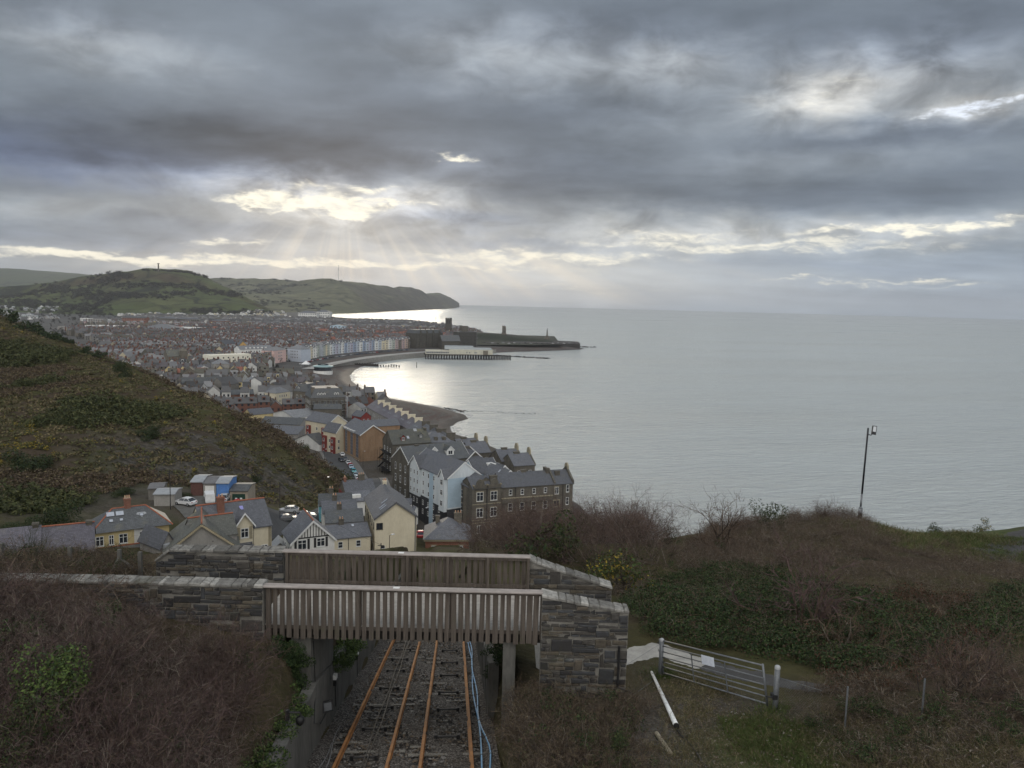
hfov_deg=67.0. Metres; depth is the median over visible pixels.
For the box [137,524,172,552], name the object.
house
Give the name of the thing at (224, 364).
hall
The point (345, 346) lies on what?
seafront house
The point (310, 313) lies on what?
block
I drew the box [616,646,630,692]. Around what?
drain pipe
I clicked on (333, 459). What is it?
road
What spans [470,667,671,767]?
bramble scrub
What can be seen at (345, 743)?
railway track
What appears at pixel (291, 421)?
shed
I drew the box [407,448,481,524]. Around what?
flats
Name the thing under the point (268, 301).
headland scrub
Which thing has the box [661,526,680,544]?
gorse bush
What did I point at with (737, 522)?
bare bush
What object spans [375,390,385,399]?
terraced house
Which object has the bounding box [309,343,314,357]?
seafront house
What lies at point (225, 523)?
roof
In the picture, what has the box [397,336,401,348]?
seafront house
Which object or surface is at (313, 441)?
house
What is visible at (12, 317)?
windswept tree
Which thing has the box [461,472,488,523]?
stone hall
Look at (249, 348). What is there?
hotel
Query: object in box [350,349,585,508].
surf
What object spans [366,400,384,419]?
terraced house
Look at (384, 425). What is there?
house
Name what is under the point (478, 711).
blue cable
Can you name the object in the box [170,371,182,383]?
terraced house
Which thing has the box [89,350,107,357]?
windswept tree
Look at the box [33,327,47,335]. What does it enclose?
windswept tree
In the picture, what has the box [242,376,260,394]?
house
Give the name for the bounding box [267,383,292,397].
terraced house
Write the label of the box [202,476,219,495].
garage
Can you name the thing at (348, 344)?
seafront house
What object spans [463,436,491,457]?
terraced house
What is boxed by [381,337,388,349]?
seafront house
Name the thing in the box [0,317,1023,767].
terrain
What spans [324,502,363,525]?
cottage
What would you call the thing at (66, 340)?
windswept tree
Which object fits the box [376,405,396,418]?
terraced house
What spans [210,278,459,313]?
headland
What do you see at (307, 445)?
dark bush
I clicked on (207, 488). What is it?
door
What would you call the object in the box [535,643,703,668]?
path
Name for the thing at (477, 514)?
window
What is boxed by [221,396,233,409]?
terraced house
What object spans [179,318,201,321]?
block
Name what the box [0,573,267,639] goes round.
stone wall
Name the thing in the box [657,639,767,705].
field gate
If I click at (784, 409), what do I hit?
sea
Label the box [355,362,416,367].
groyne
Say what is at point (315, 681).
black cable
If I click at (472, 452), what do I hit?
house
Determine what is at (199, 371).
terraced house
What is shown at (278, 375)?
terraced house
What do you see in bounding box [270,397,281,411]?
terraced house
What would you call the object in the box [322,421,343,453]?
flats
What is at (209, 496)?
van
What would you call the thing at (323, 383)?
terraced house
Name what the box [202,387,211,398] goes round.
terraced house
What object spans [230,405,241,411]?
terraced house
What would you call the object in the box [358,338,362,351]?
seafront house
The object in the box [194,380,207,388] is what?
terraced house
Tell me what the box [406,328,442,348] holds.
old college
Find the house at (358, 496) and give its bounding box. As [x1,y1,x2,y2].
[351,490,369,515]
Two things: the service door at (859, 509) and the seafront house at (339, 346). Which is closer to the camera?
the service door at (859, 509)
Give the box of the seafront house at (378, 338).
[376,336,381,349]
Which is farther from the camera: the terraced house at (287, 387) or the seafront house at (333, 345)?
the seafront house at (333, 345)
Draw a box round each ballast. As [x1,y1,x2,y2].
[305,639,500,767]
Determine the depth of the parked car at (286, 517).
161.02 m
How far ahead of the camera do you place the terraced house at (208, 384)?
529.94 m
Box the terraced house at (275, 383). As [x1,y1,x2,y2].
[270,380,280,384]
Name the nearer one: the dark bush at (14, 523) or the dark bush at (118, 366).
the dark bush at (14, 523)
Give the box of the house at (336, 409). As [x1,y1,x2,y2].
[313,402,341,416]
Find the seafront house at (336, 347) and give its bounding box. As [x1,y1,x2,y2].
[334,341,337,353]
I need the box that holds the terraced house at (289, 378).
[287,374,297,382]
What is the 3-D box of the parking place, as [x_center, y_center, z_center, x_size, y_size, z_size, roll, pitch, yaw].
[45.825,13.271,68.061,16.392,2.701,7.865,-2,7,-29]
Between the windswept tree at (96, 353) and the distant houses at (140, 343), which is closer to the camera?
the windswept tree at (96, 353)
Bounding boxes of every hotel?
[234,345,270,352]
[261,346,285,362]
[287,345,310,361]
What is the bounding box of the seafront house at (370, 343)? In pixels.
[363,337,371,350]
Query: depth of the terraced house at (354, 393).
499.02 m
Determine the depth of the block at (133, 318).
1657.81 m
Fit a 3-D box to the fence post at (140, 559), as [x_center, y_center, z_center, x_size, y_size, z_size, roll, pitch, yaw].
[-13.685,6.896,28.485,0.120,1.475,0.120,1,6,0]
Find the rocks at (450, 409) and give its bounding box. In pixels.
[444,407,464,412]
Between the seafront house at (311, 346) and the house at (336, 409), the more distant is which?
the seafront house at (311, 346)
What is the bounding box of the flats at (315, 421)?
[305,411,347,435]
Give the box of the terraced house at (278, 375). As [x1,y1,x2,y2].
[273,371,282,378]
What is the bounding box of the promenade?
[302,351,424,368]
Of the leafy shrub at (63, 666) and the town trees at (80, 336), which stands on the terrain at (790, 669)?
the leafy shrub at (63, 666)
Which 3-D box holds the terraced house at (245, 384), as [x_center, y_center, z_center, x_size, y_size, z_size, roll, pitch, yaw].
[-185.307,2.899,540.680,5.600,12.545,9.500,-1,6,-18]
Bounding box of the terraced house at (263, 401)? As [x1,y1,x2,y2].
[257,392,269,407]
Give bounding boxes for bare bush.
[708,509,765,533]
[807,492,850,521]
[864,596,1023,713]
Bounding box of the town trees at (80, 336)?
[31,313,289,370]
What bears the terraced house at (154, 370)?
on the ground at (439, 416)
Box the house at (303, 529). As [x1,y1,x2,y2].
[281,508,336,549]
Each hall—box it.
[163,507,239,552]
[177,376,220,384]
[211,359,229,367]
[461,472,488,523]
[462,475,501,538]
[494,462,573,537]
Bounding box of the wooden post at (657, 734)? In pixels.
[655,731,672,755]
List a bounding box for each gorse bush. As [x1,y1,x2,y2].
[0,691,71,767]
[504,509,607,570]
[573,511,611,543]
[577,721,631,766]
[584,547,655,593]
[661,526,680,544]
[749,498,789,527]
[927,522,942,531]
[973,517,992,532]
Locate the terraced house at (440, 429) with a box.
[428,427,446,432]
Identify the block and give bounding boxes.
[88,319,107,323]
[122,316,149,323]
[147,324,187,329]
[156,317,178,321]
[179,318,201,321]
[210,319,228,322]
[298,311,319,317]
[316,310,331,317]
[330,324,345,328]
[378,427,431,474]
[391,441,468,497]
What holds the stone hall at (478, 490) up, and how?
on the ground at (439, 416)
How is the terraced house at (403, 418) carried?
on the ground at (439, 416)
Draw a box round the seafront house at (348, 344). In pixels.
[342,338,349,352]
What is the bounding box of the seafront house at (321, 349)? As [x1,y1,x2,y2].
[318,341,323,355]
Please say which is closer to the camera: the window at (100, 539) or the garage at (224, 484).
the window at (100, 539)
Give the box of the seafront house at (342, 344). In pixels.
[335,338,343,352]
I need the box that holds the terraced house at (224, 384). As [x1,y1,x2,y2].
[221,381,229,389]
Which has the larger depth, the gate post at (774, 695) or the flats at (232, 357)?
the flats at (232, 357)
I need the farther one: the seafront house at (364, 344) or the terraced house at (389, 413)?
the seafront house at (364, 344)
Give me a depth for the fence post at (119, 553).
28.89 m
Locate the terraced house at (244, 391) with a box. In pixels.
[240,384,249,396]
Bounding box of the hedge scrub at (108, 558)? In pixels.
[0,533,169,575]
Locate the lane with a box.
[267,507,318,538]
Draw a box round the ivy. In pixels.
[237,633,502,767]
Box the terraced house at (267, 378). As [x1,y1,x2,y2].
[264,375,272,381]
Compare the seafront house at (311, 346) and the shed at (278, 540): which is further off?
the seafront house at (311, 346)
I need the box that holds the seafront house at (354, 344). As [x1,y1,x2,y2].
[348,339,355,351]
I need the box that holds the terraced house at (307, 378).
[301,372,309,381]
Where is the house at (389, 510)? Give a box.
[364,478,417,550]
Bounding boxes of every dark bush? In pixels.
[0,449,53,473]
[0,516,40,528]
[24,499,84,525]
[110,487,135,497]
[112,359,132,377]
[134,424,161,440]
[182,492,191,495]
[252,476,262,483]
[296,443,309,451]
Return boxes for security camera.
[285,709,303,725]
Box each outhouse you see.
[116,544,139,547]
[406,498,411,506]
[412,506,418,524]
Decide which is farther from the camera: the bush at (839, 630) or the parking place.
the parking place
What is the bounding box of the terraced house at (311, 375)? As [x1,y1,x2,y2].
[308,372,318,382]
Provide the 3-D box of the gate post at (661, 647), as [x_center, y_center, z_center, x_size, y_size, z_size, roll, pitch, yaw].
[4.913,9.211,25.534,0.152,1.710,0.145,1,6,0]
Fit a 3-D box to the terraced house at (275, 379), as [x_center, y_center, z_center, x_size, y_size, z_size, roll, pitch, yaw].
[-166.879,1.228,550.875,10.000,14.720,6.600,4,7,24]
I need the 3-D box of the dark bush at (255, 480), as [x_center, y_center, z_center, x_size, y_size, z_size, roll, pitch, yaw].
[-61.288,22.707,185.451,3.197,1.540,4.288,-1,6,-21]
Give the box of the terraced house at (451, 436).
[441,431,455,440]
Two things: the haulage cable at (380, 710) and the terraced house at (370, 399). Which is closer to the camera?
the haulage cable at (380, 710)
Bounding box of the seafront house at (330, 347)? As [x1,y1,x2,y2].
[327,340,331,354]
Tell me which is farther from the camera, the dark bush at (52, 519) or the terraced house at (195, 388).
the terraced house at (195, 388)
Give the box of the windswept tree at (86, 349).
[80,345,92,354]
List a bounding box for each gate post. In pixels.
[658,638,663,673]
[766,665,780,711]
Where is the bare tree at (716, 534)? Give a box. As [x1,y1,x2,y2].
[670,483,765,551]
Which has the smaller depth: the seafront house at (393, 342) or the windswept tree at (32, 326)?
the windswept tree at (32, 326)
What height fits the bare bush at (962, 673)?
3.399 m
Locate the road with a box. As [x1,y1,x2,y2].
[322,451,380,487]
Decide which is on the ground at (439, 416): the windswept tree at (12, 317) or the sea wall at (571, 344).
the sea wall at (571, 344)
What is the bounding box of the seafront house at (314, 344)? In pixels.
[311,342,316,357]
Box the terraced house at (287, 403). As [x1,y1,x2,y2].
[282,396,293,409]
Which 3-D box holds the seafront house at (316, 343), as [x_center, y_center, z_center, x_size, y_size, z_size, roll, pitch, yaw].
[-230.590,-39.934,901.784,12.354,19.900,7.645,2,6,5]
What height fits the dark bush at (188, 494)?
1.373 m
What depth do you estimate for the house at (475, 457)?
254.50 m
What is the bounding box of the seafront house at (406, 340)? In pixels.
[400,335,407,347]
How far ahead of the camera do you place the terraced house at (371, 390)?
507.85 m
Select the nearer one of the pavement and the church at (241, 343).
the pavement
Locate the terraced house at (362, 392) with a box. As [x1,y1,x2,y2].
[356,387,364,395]
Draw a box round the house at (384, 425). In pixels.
[364,418,399,432]
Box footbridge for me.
[263,549,542,741]
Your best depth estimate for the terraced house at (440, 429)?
342.35 m
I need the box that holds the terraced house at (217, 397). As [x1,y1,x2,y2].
[214,393,225,404]
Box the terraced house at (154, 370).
[151,367,160,373]
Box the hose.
[675,728,706,767]
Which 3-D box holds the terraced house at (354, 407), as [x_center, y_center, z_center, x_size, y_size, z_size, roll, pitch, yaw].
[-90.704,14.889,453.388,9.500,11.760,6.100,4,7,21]
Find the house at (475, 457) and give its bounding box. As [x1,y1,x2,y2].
[465,455,482,461]
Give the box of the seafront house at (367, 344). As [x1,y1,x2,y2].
[364,338,368,350]
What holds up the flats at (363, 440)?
on the ground at (439, 416)
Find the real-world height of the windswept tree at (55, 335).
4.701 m
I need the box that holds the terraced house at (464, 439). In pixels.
[453,433,478,442]
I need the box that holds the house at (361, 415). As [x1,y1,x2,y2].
[352,410,370,420]
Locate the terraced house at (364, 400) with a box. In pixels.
[348,394,367,406]
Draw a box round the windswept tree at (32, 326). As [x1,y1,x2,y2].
[12,320,43,331]
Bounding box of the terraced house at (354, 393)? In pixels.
[350,387,360,396]
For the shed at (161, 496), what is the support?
on the terrain at (790, 669)
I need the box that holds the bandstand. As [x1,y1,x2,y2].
[313,364,332,374]
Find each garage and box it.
[190,474,211,495]
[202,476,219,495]
[215,476,236,495]
[229,482,255,500]
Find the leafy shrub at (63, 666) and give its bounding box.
[5,641,93,742]
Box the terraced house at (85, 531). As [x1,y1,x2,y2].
[41,519,95,552]
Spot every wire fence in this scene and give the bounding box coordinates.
[628,643,660,690]
[777,677,925,726]
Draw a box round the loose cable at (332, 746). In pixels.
[326,725,340,767]
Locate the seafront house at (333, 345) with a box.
[326,339,334,353]
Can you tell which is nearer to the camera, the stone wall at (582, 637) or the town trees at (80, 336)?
the stone wall at (582, 637)
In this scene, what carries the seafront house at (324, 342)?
on the ground at (439, 416)
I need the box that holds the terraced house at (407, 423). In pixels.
[401,417,422,428]
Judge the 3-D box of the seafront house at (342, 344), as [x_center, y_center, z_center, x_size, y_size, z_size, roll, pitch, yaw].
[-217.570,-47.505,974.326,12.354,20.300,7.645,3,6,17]
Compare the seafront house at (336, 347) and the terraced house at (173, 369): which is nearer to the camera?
the terraced house at (173, 369)
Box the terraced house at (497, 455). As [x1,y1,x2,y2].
[489,443,518,464]
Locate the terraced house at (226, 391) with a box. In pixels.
[222,384,230,396]
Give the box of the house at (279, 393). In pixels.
[264,387,289,403]
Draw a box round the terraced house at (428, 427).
[421,424,437,431]
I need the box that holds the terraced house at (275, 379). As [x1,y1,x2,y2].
[270,376,284,383]
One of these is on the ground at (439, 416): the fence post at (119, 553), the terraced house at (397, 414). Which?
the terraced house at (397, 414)
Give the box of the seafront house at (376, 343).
[374,337,377,349]
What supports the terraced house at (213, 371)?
on the ground at (439, 416)
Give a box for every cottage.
[318,486,352,521]
[321,493,357,524]
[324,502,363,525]
[325,516,370,550]
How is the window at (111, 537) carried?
in the house at (117, 525)
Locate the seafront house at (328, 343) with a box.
[324,340,329,354]
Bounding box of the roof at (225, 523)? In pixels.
[185,512,237,539]
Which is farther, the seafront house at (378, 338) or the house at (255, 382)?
the seafront house at (378, 338)
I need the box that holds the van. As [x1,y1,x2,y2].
[204,490,214,503]
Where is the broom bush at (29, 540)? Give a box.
[0,510,68,560]
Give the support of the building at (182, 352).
on the ground at (439, 416)
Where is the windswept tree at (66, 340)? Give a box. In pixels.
[58,336,74,344]
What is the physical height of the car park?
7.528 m
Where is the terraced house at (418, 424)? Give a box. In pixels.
[407,420,430,428]
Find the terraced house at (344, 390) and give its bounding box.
[335,384,345,394]
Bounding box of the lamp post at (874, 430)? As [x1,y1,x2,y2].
[857,426,876,520]
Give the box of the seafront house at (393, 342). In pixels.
[391,337,394,348]
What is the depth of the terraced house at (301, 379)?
557.51 m
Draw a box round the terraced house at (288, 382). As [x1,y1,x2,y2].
[286,378,293,386]
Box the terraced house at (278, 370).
[275,366,284,372]
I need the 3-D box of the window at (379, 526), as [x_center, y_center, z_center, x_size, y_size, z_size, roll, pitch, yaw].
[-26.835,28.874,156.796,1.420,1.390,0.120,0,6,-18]
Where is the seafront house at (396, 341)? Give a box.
[390,336,397,348]
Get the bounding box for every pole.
[166,469,172,509]
[650,671,678,728]
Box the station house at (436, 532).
[423,510,469,548]
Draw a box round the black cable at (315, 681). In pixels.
[313,640,325,724]
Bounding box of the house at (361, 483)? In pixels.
[338,472,374,492]
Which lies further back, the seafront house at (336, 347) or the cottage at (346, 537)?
the seafront house at (336, 347)
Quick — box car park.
[173,495,229,517]
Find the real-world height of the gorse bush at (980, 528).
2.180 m
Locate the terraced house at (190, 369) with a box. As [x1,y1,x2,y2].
[182,364,195,373]
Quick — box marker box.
[333,673,337,706]
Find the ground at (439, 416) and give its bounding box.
[3,312,594,577]
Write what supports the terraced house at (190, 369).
on the ground at (439, 416)
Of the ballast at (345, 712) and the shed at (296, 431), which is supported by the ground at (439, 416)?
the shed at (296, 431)
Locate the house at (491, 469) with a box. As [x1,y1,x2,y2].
[484,463,511,474]
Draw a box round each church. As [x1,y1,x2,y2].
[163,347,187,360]
[214,339,237,345]
[237,340,245,345]
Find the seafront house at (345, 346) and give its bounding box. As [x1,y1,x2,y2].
[343,340,346,352]
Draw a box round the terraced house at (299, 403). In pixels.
[294,395,304,408]
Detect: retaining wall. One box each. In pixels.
[266,573,400,767]
[471,583,498,721]
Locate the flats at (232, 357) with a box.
[203,353,250,361]
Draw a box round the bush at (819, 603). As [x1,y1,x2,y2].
[716,526,881,632]
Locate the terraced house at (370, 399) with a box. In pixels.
[364,392,373,404]
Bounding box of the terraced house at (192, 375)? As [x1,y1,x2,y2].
[188,372,199,377]
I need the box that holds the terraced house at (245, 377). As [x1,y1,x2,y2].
[236,371,247,380]
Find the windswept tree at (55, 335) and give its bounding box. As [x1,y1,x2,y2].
[46,331,62,340]
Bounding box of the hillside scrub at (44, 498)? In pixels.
[0,314,355,515]
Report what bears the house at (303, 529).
on the terrain at (790, 669)
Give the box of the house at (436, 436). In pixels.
[428,427,449,443]
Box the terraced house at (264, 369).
[260,364,268,375]
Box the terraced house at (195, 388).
[190,385,199,391]
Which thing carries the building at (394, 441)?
on the terrain at (790, 669)
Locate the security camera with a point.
(300, 720)
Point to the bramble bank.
(688, 599)
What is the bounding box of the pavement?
[344,452,390,486]
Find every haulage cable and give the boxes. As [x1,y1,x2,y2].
[360,642,405,767]
[364,640,409,767]
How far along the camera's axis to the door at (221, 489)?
151.85 m
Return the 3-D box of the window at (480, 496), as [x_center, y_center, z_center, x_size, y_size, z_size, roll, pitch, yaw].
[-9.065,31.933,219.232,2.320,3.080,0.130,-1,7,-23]
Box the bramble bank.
[585,500,1023,767]
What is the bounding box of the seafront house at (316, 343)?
[310,341,318,356]
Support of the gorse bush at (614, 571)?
on the terrain at (790, 669)
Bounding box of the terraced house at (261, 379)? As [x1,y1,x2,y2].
[255,375,263,381]
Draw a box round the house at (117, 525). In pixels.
[93,495,172,547]
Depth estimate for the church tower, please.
1543.56 m
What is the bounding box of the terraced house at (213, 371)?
[206,367,227,376]
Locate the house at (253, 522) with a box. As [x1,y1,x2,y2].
[192,494,272,545]
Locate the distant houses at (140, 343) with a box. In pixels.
[65,313,481,370]
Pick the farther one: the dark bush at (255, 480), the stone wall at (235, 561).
the dark bush at (255, 480)
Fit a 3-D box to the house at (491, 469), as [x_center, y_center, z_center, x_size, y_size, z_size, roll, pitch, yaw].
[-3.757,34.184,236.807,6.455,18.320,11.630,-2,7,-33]
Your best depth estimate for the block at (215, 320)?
1716.70 m
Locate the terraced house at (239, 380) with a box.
[234,375,242,388]
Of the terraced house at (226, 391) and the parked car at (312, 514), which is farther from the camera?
the terraced house at (226, 391)
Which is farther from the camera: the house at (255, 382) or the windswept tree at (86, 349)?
the house at (255, 382)
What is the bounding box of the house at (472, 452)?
[465,446,481,460]
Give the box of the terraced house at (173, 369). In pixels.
[167,366,176,373]
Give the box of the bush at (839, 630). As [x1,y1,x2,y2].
[793,597,910,652]
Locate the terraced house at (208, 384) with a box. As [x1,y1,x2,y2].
[204,379,212,388]
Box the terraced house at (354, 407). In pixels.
[348,399,366,417]
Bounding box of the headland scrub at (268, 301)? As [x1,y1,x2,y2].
[219,277,342,311]
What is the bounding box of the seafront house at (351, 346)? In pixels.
[349,339,352,351]
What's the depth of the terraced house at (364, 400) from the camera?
466.96 m
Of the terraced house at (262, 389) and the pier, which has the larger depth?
the pier
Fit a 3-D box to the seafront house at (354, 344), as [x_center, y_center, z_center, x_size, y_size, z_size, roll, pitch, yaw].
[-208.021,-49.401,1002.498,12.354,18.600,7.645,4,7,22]
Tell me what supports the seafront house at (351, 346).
on the ground at (439, 416)
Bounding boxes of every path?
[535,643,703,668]
[700,662,861,692]
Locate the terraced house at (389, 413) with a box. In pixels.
[382,408,402,418]
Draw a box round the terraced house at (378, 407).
[371,402,390,419]
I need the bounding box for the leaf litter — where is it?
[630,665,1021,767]
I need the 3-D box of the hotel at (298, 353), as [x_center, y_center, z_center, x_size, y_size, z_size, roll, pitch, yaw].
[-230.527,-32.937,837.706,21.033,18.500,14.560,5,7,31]
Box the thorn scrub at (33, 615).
[0,530,308,767]
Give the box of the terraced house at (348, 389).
[346,384,350,396]
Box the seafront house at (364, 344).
[360,338,365,350]
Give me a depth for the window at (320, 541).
133.94 m
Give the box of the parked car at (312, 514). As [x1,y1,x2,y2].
[296,511,315,516]
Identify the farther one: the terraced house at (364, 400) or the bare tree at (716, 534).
the terraced house at (364, 400)
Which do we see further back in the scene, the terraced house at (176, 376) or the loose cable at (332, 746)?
the terraced house at (176, 376)
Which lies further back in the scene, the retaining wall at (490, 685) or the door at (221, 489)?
the door at (221, 489)
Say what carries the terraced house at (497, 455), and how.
on the ground at (439, 416)
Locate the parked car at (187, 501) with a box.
[175,496,197,506]
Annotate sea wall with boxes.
[330,349,495,366]
[483,341,579,347]
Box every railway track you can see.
[332,639,425,767]
[408,640,484,767]
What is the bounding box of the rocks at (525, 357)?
[495,354,547,358]
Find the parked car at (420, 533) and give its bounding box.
[416,530,423,537]
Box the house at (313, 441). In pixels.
[294,432,321,450]
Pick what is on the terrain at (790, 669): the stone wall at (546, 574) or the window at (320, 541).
the stone wall at (546, 574)
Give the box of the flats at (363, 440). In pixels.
[343,418,384,461]
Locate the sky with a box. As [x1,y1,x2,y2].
[0,0,1023,319]
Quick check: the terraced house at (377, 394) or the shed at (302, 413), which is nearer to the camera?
the shed at (302, 413)
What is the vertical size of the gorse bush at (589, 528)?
2.735 m
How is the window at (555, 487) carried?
in the stone hall at (523, 480)
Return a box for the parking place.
[969,529,1023,563]
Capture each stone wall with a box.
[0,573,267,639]
[155,544,286,582]
[529,554,611,601]
[539,588,628,698]
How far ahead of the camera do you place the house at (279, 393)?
483.46 m
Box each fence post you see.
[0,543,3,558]
[67,546,72,561]
[110,549,132,572]
[137,551,142,575]
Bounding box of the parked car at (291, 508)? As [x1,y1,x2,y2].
[279,505,298,512]
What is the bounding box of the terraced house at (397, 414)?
[388,411,408,418]
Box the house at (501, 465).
[491,461,509,469]
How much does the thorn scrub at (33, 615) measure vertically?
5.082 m
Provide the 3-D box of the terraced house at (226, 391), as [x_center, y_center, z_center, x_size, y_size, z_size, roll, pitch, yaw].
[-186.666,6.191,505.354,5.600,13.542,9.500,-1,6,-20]
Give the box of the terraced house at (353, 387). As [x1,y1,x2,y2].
[350,384,358,389]
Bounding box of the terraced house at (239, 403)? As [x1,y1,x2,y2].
[233,395,245,411]
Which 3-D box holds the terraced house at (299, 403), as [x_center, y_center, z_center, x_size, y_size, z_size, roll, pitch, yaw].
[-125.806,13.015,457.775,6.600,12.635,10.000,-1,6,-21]
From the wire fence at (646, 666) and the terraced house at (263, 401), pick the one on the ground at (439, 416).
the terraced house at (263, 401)
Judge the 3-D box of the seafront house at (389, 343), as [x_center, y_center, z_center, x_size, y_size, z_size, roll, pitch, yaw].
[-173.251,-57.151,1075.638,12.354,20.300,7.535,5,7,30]
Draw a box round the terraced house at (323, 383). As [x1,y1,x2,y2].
[314,379,327,385]
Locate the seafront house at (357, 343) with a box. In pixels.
[351,337,359,351]
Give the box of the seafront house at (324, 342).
[320,340,327,355]
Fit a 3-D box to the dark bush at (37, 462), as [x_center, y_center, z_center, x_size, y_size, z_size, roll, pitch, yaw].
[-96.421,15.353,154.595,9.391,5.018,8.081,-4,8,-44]
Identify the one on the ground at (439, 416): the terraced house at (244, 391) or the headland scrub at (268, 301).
the terraced house at (244, 391)
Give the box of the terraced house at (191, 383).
[186,378,194,386]
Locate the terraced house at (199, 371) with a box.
[194,366,215,376]
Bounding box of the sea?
[332,305,1023,536]
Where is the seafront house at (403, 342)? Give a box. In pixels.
[400,336,404,348]
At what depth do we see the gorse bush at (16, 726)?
14.29 m
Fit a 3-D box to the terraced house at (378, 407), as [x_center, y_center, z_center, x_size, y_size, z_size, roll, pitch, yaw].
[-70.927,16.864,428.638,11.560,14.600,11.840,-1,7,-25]
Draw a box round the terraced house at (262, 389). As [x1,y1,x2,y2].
[258,383,266,394]
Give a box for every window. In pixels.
[95,536,103,546]
[109,535,114,544]
[119,533,127,543]
[240,528,248,538]
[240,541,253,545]
[298,539,306,548]
[317,537,324,546]
[338,542,342,548]
[356,540,360,546]
[376,523,382,529]
[476,491,483,501]
[476,507,483,517]
[490,490,497,500]
[490,506,496,516]
[554,486,558,494]
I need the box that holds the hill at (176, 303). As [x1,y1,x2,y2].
[0,268,269,314]
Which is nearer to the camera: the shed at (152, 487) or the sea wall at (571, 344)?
the shed at (152, 487)
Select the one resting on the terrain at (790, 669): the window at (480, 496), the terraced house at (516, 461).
the terraced house at (516, 461)
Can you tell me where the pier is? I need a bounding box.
[424,345,510,360]
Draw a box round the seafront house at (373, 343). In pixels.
[370,337,374,350]
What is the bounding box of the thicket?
[447,481,706,585]
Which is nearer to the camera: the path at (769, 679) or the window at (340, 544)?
the path at (769, 679)
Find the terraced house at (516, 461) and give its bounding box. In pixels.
[503,447,535,471]
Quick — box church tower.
[445,318,451,330]
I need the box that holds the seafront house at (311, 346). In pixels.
[305,342,312,358]
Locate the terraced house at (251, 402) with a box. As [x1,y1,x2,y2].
[246,394,257,409]
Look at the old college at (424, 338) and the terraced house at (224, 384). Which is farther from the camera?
the old college at (424, 338)
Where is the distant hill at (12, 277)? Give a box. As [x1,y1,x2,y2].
[0,268,89,286]
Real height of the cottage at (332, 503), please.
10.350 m
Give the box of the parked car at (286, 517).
[279,513,295,520]
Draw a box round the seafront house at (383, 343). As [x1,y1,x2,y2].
[381,338,384,349]
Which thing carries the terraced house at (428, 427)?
on the ground at (439, 416)
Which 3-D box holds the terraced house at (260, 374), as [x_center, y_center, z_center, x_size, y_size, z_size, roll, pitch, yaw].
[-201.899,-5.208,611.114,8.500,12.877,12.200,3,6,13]
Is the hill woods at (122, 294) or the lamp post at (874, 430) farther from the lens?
the hill woods at (122, 294)
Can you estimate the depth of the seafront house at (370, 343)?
1033.49 m
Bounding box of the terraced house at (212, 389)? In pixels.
[207,382,220,397]
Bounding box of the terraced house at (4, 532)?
[0,522,41,553]
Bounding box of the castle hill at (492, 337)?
[476,332,559,344]
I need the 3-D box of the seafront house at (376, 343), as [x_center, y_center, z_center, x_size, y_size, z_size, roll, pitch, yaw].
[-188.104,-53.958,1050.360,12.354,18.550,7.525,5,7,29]
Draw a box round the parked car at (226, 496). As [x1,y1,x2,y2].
[219,493,230,501]
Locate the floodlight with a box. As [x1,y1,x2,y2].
[323,699,332,712]
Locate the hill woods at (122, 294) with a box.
[0,268,272,315]
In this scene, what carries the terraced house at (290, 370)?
on the ground at (439, 416)
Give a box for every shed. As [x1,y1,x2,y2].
[147,482,167,499]
[153,488,181,505]
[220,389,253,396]
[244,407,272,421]
[260,416,305,425]
[265,424,304,437]
[272,535,284,545]
[273,408,313,417]
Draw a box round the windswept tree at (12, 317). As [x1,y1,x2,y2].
[2,310,19,322]
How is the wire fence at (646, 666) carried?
on the terrain at (790, 669)
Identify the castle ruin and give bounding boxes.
[501,325,506,334]
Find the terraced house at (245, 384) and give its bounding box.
[242,379,250,388]
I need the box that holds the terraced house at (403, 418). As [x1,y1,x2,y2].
[397,414,415,428]
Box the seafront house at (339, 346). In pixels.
[334,339,340,353]
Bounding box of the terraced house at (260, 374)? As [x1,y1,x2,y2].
[249,369,264,376]
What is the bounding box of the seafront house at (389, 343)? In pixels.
[385,335,391,348]
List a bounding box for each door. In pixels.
[205,486,213,490]
[218,486,226,494]
[232,494,244,500]
[857,507,862,517]
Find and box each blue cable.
[468,642,482,767]
[470,642,491,767]
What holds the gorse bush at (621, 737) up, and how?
on the terrain at (790, 669)
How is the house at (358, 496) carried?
on the terrain at (790, 669)
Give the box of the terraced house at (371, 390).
[364,384,374,400]
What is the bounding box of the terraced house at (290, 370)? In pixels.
[284,366,293,373]
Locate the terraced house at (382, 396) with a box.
[377,392,391,404]
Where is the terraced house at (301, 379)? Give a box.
[297,374,306,382]
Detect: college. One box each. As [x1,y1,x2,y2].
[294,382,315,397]
[305,385,347,418]
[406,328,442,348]
[438,335,459,349]
[453,326,477,346]
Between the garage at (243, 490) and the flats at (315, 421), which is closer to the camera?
the garage at (243, 490)
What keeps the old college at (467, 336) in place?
on the ground at (439, 416)
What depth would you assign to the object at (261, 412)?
425.29 m
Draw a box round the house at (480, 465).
[466,457,495,474]
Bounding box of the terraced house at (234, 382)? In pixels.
[213,373,238,389]
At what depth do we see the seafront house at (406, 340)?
1103.92 m

